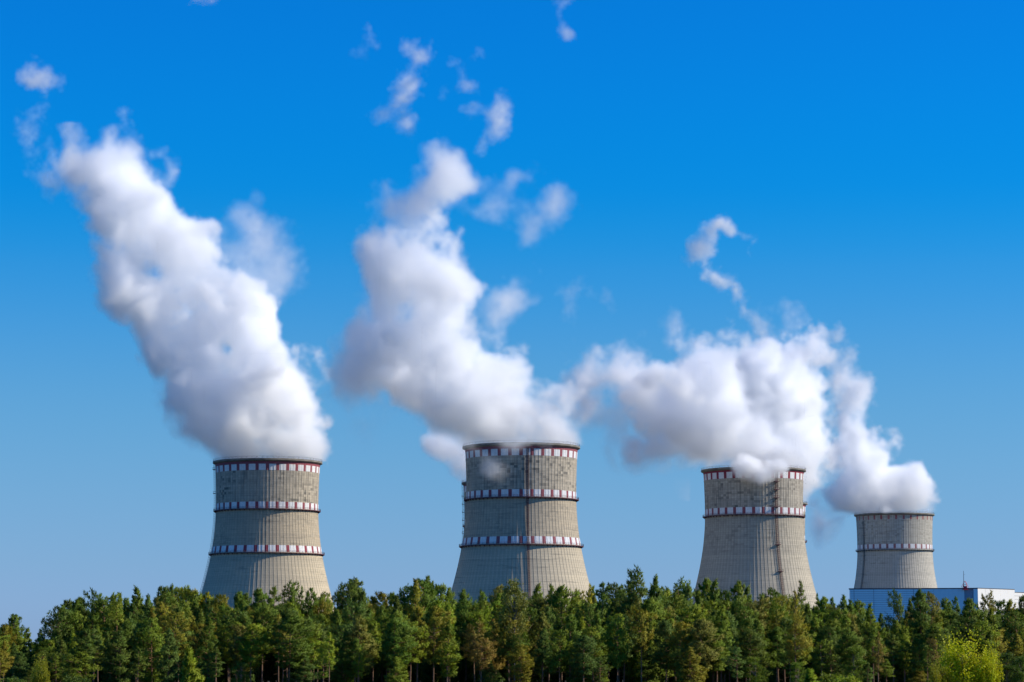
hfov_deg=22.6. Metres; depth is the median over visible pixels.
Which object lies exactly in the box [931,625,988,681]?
yellow shrub
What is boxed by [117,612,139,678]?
pine tree
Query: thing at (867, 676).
pine tree
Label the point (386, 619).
pine tree
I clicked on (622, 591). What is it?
pine tree
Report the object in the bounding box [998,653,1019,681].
broadleaf tree
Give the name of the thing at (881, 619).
pine tree
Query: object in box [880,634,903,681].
pine tree
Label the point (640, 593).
pine tree
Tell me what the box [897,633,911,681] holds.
pine tree
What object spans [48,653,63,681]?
pine tree
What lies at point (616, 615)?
pine tree
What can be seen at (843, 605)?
pine tree
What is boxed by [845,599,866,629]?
pine tree
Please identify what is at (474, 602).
pine tree
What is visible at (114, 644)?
pine tree
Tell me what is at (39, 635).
pine tree
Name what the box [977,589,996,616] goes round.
pine tree
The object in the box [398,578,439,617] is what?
pine tree
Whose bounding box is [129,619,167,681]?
pine tree
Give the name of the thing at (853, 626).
pine tree
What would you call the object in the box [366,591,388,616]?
pine tree
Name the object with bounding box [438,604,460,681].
pine tree
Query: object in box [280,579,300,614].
pine tree
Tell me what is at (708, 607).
pine tree
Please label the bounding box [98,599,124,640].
pine tree
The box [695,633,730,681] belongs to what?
pine tree
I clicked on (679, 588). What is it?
pine tree
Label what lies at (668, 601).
pine tree
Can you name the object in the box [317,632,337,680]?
pine tree
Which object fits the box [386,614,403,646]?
pine tree
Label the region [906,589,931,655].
pine tree
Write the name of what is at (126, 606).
pine tree
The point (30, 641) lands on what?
pine tree
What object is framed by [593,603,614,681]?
pine tree
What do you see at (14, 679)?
bush
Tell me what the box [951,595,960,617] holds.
pine tree
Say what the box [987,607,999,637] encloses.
pine tree
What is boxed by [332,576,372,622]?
pine tree
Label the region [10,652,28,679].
pine tree
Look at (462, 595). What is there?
pine tree
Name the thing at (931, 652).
pine tree
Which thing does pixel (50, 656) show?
pine tree
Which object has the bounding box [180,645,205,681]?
pine tree
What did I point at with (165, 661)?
pine tree
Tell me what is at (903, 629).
pine tree
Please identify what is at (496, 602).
pine tree
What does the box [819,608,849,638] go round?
pine tree
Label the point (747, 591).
pine tree
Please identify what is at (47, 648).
pine tree
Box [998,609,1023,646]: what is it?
pine tree
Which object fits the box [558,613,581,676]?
pine tree
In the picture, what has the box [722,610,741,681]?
pine tree
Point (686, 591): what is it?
pine tree
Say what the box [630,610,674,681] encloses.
pine tree
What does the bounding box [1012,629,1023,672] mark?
pine tree
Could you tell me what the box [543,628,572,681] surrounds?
pine tree
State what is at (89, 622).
pine tree
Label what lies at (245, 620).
pine tree
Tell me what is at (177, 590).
pine tree
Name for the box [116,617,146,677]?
pine tree
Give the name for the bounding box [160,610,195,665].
pine tree
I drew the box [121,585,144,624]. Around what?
pine tree
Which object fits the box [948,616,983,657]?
pine tree
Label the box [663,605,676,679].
pine tree
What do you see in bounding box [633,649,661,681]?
pine tree
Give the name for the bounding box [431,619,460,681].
pine tree
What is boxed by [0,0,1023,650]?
sky
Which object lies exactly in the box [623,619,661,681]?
pine tree
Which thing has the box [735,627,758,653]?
pine tree
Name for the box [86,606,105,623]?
pine tree
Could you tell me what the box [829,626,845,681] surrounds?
pine tree
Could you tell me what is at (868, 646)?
pine tree
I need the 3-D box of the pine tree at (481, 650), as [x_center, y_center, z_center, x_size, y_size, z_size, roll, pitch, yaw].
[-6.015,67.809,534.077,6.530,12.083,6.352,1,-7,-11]
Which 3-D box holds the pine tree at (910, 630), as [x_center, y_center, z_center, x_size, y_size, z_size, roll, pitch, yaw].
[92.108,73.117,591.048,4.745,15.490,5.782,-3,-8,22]
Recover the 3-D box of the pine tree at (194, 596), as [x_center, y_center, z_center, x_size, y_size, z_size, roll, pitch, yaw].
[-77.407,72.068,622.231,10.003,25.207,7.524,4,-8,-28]
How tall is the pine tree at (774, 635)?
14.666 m
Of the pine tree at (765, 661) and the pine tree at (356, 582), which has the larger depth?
the pine tree at (356, 582)
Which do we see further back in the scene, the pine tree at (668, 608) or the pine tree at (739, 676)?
the pine tree at (668, 608)
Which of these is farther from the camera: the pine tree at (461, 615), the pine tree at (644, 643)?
the pine tree at (461, 615)
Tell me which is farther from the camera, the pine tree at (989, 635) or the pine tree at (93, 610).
the pine tree at (93, 610)
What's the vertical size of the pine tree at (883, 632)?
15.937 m
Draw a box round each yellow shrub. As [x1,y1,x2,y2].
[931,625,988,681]
[978,635,1004,681]
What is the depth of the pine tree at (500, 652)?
556.01 m
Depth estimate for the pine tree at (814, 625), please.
576.97 m
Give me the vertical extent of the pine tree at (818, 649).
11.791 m
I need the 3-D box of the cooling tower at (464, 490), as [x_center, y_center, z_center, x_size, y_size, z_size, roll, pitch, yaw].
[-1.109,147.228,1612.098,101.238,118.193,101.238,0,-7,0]
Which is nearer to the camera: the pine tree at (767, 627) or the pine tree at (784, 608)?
the pine tree at (784, 608)
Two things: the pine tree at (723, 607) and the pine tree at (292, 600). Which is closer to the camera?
the pine tree at (723, 607)
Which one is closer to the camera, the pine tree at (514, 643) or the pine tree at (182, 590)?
the pine tree at (514, 643)
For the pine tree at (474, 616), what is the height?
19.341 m
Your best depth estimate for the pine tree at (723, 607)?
577.78 m
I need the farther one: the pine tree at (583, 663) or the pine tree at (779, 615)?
the pine tree at (779, 615)
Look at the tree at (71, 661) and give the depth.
528.98 m
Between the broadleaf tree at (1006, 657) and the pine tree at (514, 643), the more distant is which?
the pine tree at (514, 643)
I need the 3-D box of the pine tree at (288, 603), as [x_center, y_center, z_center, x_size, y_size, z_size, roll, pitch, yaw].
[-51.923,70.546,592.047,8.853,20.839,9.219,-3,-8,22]
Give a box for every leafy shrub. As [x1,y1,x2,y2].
[31,651,50,681]
[925,657,951,681]
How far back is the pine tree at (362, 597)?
600.01 m
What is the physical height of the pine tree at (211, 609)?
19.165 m
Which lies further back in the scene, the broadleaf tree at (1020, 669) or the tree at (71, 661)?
the tree at (71, 661)
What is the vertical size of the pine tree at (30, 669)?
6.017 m
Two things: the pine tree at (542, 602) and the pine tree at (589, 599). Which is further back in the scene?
the pine tree at (589, 599)
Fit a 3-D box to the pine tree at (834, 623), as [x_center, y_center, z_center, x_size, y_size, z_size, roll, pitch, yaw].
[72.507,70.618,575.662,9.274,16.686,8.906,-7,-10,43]
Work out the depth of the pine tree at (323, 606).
609.61 m
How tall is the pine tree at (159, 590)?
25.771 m
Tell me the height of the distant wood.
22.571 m
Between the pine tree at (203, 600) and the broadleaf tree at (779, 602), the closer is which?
the broadleaf tree at (779, 602)
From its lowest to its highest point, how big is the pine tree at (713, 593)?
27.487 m
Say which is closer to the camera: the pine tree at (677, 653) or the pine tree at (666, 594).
the pine tree at (677, 653)
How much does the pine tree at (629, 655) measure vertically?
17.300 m
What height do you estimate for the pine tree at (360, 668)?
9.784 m
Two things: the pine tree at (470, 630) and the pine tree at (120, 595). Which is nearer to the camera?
the pine tree at (470, 630)
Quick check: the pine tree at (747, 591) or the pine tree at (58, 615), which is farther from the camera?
the pine tree at (747, 591)
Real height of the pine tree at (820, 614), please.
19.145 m
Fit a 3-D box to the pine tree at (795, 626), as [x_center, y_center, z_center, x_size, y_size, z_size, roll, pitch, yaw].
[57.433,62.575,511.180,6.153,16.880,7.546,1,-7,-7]
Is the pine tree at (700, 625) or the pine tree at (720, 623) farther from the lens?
the pine tree at (720, 623)
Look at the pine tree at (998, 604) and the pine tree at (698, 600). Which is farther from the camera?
the pine tree at (998, 604)
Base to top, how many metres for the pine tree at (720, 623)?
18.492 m
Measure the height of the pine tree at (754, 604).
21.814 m
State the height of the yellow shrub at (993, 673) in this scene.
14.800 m
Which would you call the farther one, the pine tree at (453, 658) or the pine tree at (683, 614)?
the pine tree at (683, 614)
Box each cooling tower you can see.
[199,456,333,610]
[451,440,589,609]
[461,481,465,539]
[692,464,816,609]
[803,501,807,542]
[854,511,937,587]
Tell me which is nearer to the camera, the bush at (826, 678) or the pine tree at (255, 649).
the bush at (826, 678)
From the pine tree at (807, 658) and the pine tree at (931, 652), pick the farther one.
the pine tree at (807, 658)
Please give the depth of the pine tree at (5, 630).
600.51 m
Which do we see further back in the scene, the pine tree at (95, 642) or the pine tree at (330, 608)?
the pine tree at (330, 608)
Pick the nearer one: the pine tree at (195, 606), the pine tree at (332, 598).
the pine tree at (195, 606)
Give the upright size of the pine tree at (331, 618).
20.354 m
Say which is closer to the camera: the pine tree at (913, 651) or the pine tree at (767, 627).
the pine tree at (913, 651)
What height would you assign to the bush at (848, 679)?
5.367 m
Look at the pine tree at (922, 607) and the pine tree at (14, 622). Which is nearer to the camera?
the pine tree at (922, 607)
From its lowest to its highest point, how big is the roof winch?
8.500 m
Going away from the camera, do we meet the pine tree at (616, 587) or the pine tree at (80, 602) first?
the pine tree at (616, 587)
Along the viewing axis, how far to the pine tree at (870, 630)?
571.28 m
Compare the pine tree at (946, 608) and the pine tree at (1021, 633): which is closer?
the pine tree at (1021, 633)
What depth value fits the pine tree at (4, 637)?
579.08 m
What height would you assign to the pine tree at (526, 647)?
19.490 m
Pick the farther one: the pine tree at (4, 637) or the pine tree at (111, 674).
the pine tree at (4, 637)
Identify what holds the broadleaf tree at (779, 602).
on the ground
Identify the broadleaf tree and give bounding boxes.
[229,661,250,681]
[495,578,530,680]
[742,656,766,681]
[767,594,798,623]
[786,661,806,681]
[839,646,868,681]
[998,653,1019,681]
[1009,655,1023,681]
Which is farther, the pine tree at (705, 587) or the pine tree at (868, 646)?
the pine tree at (705, 587)
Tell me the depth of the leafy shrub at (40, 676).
500.03 m
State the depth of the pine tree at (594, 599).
609.97 m
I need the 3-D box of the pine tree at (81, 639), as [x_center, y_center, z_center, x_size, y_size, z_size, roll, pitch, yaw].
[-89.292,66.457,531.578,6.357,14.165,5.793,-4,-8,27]
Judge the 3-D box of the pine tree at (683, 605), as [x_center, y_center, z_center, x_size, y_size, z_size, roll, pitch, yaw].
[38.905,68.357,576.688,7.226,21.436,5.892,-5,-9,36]
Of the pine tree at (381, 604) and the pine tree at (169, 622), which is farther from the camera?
the pine tree at (381, 604)
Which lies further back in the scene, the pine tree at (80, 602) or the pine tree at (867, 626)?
the pine tree at (80, 602)
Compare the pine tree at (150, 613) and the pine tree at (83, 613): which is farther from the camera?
the pine tree at (83, 613)
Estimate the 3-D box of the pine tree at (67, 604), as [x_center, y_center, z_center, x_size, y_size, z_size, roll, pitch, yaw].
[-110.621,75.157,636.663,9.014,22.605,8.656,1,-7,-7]
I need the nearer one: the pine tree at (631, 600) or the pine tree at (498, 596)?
the pine tree at (631, 600)
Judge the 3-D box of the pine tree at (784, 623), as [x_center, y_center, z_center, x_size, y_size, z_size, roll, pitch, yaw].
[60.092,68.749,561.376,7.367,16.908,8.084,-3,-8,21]
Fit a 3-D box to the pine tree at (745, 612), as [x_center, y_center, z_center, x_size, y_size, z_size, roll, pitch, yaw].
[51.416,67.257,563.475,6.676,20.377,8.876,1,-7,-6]
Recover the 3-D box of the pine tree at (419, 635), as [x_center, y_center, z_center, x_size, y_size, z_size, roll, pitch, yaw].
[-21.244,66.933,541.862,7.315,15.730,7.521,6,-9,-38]
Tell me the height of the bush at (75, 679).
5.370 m
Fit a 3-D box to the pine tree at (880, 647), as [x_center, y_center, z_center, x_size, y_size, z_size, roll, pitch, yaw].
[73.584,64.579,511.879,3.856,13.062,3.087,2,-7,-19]
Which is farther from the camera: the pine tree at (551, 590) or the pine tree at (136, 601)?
the pine tree at (551, 590)
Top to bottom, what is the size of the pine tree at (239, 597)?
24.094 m
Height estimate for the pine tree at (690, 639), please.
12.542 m
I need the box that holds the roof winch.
[961,571,967,589]
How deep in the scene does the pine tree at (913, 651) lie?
550.00 m
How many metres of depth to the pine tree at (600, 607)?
590.61 m
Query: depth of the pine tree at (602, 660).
510.78 m
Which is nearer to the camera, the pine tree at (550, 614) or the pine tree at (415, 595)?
the pine tree at (550, 614)
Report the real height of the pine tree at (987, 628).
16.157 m
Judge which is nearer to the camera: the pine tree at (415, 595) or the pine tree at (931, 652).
the pine tree at (931, 652)
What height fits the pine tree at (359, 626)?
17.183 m
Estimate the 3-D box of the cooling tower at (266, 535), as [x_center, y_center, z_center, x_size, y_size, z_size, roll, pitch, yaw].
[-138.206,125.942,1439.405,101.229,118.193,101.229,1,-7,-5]
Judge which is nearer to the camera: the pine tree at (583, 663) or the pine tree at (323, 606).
the pine tree at (583, 663)
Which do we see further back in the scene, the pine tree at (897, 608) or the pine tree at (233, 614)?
the pine tree at (897, 608)
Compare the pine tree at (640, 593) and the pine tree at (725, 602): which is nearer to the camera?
the pine tree at (640, 593)
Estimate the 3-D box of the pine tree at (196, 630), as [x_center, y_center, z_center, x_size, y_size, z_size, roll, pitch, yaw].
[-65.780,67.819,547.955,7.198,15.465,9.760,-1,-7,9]
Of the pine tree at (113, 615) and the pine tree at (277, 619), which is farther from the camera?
the pine tree at (113, 615)
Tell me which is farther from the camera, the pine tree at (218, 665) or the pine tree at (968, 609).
the pine tree at (968, 609)
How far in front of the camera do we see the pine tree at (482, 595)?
613.12 m
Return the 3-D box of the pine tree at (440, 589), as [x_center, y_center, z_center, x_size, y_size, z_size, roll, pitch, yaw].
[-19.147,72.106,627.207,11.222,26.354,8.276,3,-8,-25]
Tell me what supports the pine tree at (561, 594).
on the ground
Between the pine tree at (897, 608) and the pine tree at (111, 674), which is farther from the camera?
the pine tree at (897, 608)
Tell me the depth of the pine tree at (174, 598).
610.33 m
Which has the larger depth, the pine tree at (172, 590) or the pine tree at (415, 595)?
the pine tree at (172, 590)
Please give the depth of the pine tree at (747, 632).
538.93 m
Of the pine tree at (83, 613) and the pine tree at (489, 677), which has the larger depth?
the pine tree at (83, 613)
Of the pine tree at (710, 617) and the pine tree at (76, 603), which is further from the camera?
the pine tree at (76, 603)
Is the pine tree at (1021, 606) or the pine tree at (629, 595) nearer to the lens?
the pine tree at (629, 595)
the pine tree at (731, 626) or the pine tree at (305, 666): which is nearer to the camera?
the pine tree at (305, 666)
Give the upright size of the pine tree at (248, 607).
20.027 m
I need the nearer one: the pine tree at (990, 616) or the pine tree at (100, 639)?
the pine tree at (100, 639)
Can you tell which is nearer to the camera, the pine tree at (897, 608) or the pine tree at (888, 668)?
the pine tree at (888, 668)
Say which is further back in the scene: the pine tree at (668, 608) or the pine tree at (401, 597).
the pine tree at (401, 597)
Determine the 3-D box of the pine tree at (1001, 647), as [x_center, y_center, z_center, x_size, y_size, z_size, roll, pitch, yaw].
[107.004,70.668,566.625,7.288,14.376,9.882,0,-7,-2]
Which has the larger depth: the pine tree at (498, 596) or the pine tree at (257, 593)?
the pine tree at (498, 596)
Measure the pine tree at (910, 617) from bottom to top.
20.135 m
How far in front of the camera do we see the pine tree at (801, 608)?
615.57 m
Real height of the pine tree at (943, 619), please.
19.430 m
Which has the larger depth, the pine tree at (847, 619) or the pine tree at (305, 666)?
the pine tree at (847, 619)
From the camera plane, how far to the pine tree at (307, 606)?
619.61 m
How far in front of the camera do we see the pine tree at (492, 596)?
643.18 m
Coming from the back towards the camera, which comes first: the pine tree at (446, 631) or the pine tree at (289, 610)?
the pine tree at (289, 610)
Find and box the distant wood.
[0,596,1023,681]
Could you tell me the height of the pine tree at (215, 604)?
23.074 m
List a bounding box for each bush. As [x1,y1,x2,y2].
[4,675,26,681]
[62,674,90,681]
[818,668,844,681]
[830,671,862,681]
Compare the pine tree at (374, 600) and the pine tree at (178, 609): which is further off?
the pine tree at (374, 600)
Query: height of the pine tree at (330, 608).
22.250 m
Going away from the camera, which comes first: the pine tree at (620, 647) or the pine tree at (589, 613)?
the pine tree at (620, 647)
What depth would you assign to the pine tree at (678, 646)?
543.59 m
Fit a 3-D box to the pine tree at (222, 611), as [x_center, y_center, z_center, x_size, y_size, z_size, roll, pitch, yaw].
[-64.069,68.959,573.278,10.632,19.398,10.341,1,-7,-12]
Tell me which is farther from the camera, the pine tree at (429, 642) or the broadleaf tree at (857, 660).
the pine tree at (429, 642)
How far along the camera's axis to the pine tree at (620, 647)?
534.51 m
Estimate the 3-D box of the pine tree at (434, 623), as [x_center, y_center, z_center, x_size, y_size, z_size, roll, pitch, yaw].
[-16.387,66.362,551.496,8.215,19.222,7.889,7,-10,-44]
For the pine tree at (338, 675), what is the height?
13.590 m
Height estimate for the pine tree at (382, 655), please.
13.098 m
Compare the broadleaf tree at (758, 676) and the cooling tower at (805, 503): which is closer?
the broadleaf tree at (758, 676)
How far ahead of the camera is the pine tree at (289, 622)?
530.60 m
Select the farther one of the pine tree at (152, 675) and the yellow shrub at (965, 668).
the pine tree at (152, 675)
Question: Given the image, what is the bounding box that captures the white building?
[978,588,1014,614]
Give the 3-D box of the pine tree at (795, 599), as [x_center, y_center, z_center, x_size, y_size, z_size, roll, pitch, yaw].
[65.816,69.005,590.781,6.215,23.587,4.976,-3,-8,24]
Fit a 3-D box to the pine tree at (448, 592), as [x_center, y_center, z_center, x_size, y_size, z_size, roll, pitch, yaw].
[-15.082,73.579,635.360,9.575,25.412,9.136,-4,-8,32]
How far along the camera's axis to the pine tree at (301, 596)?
633.66 m
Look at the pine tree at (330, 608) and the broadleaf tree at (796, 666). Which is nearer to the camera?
the broadleaf tree at (796, 666)
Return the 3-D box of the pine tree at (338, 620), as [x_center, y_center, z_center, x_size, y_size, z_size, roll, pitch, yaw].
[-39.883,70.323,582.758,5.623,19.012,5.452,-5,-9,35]
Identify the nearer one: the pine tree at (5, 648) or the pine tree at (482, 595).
the pine tree at (5, 648)
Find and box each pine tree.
[0,624,16,681]
[0,634,13,672]
[0,640,14,681]
[0,648,7,680]
[1,613,26,642]
[9,628,29,661]
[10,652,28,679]
[17,646,33,675]
[21,666,36,681]
[23,627,34,658]
[29,629,45,662]
[30,639,56,665]
[31,650,53,673]
[41,605,75,651]
[41,619,63,641]
[42,661,56,681]
[45,653,62,672]
[46,639,77,681]
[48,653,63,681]
[52,598,72,629]
[56,610,86,651]
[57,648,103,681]
[61,606,88,634]
[64,631,79,676]
[69,597,86,611]
[69,627,95,673]
[70,598,81,635]
[82,587,103,619]
[84,614,99,680]
[85,628,106,681]
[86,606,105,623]
[88,593,121,639]
[89,611,112,635]
[91,624,104,681]
[97,630,135,681]
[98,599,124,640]
[100,650,124,681]
[115,598,131,629]
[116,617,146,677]
[117,592,123,610]
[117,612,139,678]
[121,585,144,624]
[126,627,150,681]
[129,616,173,681]
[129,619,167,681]
[130,603,142,681]
[130,646,149,681]
[136,593,154,626]
[147,597,159,610]
[147,606,156,655]
[152,585,162,612]
[154,586,172,681]
[155,592,183,611]
[155,601,184,632]
[155,628,183,681]
[156,602,170,680]
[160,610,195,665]
[163,606,194,681]
[166,584,189,600]
[168,596,177,610]
[169,584,174,597]
[169,596,194,631]
[173,588,200,609]
[175,586,213,616]
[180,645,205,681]
[186,622,220,670]
[189,599,206,644]
[190,608,205,644]
[193,617,223,681]
[198,592,212,678]
[204,594,238,636]
[205,606,242,681]
[205,607,220,654]
[205,647,224,681]
[213,623,231,681]
[214,602,228,671]
[215,620,244,678]
[219,610,257,680]
[223,615,258,674]
[226,623,258,677]
[232,597,249,619]
[233,591,247,680]
[236,624,273,681]
[240,605,259,654]
[243,592,251,610]
[244,603,282,681]
[249,588,274,680]
[257,617,268,681]
[264,614,317,681]
[266,586,285,663]
[269,614,292,681]
[270,602,305,643]
[270,605,303,681]
[273,603,299,681]
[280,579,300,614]
[283,654,319,681]
[288,586,300,606]
[290,597,302,636]
[296,585,306,621]
[297,587,318,638]
[299,637,328,681]
[302,613,332,681]
[304,621,326,681]
[306,616,330,681]
[308,590,331,610]
[312,599,333,616]
[314,648,337,681]
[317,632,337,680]
[321,601,333,622]
[325,605,349,644]
[325,630,356,681]
[327,609,343,655]
[327,623,358,680]
[331,589,345,608]
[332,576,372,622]
[333,581,360,680]
[340,638,370,681]
[341,599,371,633]
[341,606,352,681]
[342,615,378,681]
[348,606,375,622]
[352,648,370,681]
[354,589,370,624]
[360,620,382,681]
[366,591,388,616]
[370,610,408,673]
[373,601,386,626]
[373,606,388,681]
[378,634,392,681]
[381,617,418,664]
[383,656,408,681]
[385,592,403,618]
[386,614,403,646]
[387,586,420,614]
[389,595,401,618]
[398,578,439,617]
[399,620,429,681]
[404,578,426,681]
[408,606,434,681]
[409,606,434,681]
[416,604,456,681]
[418,582,457,609]
[420,575,434,610]
[426,600,444,663]
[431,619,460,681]
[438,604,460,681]
[438,644,462,681]
[442,634,458,678]
[444,587,456,605]
[453,597,477,681]
[453,599,482,681]
[458,589,472,611]
[459,620,487,681]
[465,605,493,681]
[468,637,496,681]
[470,599,490,673]
[476,659,503,681]
[477,590,490,607]
[478,618,506,680]
[482,605,529,681]
[484,600,506,678]
[486,585,509,604]
[490,592,512,621]
[503,615,529,681]
[503,644,534,681]
[505,608,533,680]
[505,632,529,676]
[522,607,541,681]
[524,611,553,681]
[527,582,547,680]
[527,592,567,618]
[530,627,553,681]
[538,606,555,681]
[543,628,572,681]
[546,584,584,681]
[548,583,554,606]
[548,613,572,681]
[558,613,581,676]
[561,615,587,674]
[569,589,586,616]
[569,625,615,681]
[569,635,601,681]
[574,602,607,679]
[584,583,593,607]
[586,581,614,628]
[587,585,596,601]
[590,613,607,675]
[591,594,598,612]
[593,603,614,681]
[593,656,613,681]
[594,581,627,625]
[600,615,632,681]
[605,613,631,681]
[606,588,635,681]
[611,614,644,681]
[615,595,643,681]
[617,564,648,626]
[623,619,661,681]
[625,583,635,642]
[625,605,657,681]
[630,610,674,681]
[631,597,674,649]
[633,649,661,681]
[644,583,672,599]
[647,574,663,623]
[647,619,678,681]
[655,595,674,621]
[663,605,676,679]
[664,622,692,681]
[665,603,707,648]
[669,590,690,680]
[669,623,687,671]
[670,576,693,604]
[675,634,702,681]
[675,647,709,681]
[676,597,692,625]
[681,618,724,673]
[682,583,695,616]
[691,600,724,618]
[692,590,703,674]
[693,614,725,681]
[694,577,715,603]
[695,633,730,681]
[706,578,721,610]
[708,599,730,619]
[711,609,735,681]
[712,616,730,681]
[717,589,730,607]
[720,646,745,681]
[721,605,726,681]
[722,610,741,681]
[726,579,747,610]
[728,597,759,634]
[732,601,759,681]
[732,625,766,679]
[733,619,776,681]
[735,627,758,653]
[737,596,771,633]
[741,585,752,602]
[757,595,771,650]
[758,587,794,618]
[766,626,784,681]
[767,599,792,671]
[767,609,787,681]
[768,617,799,681]
[772,638,805,679]
[784,629,816,673]
[785,612,813,681]
[788,600,809,622]
[789,590,804,671]
[796,580,809,619]
[802,613,825,680]
[803,604,818,667]
[803,668,818,681]
[809,639,836,678]
[813,596,833,624]
[815,626,844,676]
[816,609,825,634]
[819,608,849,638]
[819,619,844,665]
[826,605,856,622]
[829,597,835,606]
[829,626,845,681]
[835,594,847,609]
[835,628,866,677]
[839,615,859,670]
[841,620,865,675]
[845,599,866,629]
[846,599,859,637]
[849,609,865,636]
[857,627,884,678]
[861,602,880,631]
[861,622,874,679]
[861,663,877,681]
[862,632,888,681]
[869,624,890,681]
[871,632,888,681]
[874,659,895,681]
[876,613,885,642]
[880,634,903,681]
[884,587,904,636]
[889,620,901,681]
[892,625,910,681]
[895,611,927,624]
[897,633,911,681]
[899,633,931,681]
[901,614,912,628]
[904,598,915,619]
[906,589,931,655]
[908,626,918,681]
[908,666,929,681]
[915,647,935,679]
[917,591,942,626]
[917,610,952,633]
[920,621,948,668]
[920,625,952,670]
[926,638,939,673]
[928,618,946,646]
[930,610,958,629]
[936,596,954,618]
[943,622,965,666]
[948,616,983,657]
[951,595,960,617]
[957,635,979,664]
[959,597,980,619]
[965,608,999,622]
[969,620,992,666]
[969,620,1000,660]
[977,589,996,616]
[979,630,999,666]
[984,628,1009,664]
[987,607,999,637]
[989,598,1012,626]
[995,633,1023,680]
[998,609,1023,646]
[1000,599,1022,646]
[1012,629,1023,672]
[1016,594,1023,628]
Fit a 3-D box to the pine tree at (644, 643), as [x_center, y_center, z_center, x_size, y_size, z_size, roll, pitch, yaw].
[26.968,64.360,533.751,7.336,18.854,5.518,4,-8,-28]
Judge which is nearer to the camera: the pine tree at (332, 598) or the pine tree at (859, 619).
the pine tree at (859, 619)
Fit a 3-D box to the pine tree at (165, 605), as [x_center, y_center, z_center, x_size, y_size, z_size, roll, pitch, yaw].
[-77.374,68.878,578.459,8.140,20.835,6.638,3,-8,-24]
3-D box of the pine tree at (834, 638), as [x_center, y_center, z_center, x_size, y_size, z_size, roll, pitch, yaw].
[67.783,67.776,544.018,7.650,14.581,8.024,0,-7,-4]
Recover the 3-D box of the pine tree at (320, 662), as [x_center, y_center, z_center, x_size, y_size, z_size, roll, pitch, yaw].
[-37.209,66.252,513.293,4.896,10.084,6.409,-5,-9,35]
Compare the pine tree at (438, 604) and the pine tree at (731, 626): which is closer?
the pine tree at (731, 626)
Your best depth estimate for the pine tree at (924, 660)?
533.42 m
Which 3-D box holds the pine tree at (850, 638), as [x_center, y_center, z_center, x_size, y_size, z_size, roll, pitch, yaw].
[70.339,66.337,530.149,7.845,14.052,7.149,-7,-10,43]
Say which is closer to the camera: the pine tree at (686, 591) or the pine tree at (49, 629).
the pine tree at (686, 591)
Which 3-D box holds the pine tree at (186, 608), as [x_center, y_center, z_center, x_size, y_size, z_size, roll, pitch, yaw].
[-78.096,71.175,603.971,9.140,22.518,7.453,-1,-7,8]
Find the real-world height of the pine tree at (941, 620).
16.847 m
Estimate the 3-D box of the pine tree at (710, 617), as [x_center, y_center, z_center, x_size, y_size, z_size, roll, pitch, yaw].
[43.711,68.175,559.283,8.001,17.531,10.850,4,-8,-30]
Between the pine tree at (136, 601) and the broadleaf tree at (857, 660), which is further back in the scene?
the pine tree at (136, 601)
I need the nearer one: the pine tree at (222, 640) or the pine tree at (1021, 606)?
the pine tree at (222, 640)
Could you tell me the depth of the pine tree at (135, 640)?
536.99 m
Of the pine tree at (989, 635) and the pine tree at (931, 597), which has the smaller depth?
the pine tree at (989, 635)
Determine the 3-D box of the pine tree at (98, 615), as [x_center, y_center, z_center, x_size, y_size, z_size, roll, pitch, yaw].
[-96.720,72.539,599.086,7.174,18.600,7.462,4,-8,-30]
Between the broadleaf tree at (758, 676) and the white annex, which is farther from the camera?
the white annex
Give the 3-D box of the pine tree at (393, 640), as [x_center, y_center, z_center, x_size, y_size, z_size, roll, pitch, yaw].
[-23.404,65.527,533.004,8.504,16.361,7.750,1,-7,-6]
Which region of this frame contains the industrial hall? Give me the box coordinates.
[849,588,977,629]
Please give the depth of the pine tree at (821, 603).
606.45 m
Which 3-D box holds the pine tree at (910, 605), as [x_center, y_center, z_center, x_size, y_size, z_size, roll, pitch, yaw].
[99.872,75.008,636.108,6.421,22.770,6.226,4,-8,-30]
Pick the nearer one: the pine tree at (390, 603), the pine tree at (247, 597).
the pine tree at (390, 603)
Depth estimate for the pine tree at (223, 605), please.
590.66 m
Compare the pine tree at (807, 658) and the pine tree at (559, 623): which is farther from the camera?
the pine tree at (559, 623)
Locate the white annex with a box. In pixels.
[1015,592,1023,608]
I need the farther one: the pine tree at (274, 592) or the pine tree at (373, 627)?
the pine tree at (274, 592)
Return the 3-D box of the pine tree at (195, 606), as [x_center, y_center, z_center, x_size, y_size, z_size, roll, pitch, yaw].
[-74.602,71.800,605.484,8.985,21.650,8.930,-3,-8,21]
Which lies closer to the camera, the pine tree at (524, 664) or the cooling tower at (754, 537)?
the pine tree at (524, 664)
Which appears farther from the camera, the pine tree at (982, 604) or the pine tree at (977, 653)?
the pine tree at (982, 604)
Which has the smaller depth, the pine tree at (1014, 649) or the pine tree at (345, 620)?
the pine tree at (1014, 649)
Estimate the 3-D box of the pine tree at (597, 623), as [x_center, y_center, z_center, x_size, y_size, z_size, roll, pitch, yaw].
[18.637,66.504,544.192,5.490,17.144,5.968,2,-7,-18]
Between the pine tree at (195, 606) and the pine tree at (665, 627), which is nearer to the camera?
the pine tree at (665, 627)
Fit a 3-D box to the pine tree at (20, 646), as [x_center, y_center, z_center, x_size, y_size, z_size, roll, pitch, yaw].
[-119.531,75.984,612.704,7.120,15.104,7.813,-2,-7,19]
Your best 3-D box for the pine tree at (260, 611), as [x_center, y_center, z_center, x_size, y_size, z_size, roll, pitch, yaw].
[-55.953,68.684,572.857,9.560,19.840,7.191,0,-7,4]
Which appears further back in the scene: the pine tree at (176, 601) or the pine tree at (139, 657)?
the pine tree at (176, 601)
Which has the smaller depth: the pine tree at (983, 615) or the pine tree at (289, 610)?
the pine tree at (289, 610)
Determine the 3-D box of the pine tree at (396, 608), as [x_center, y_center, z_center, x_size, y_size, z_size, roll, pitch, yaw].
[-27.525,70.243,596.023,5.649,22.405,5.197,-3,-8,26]
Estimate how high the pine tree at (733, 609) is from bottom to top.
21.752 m

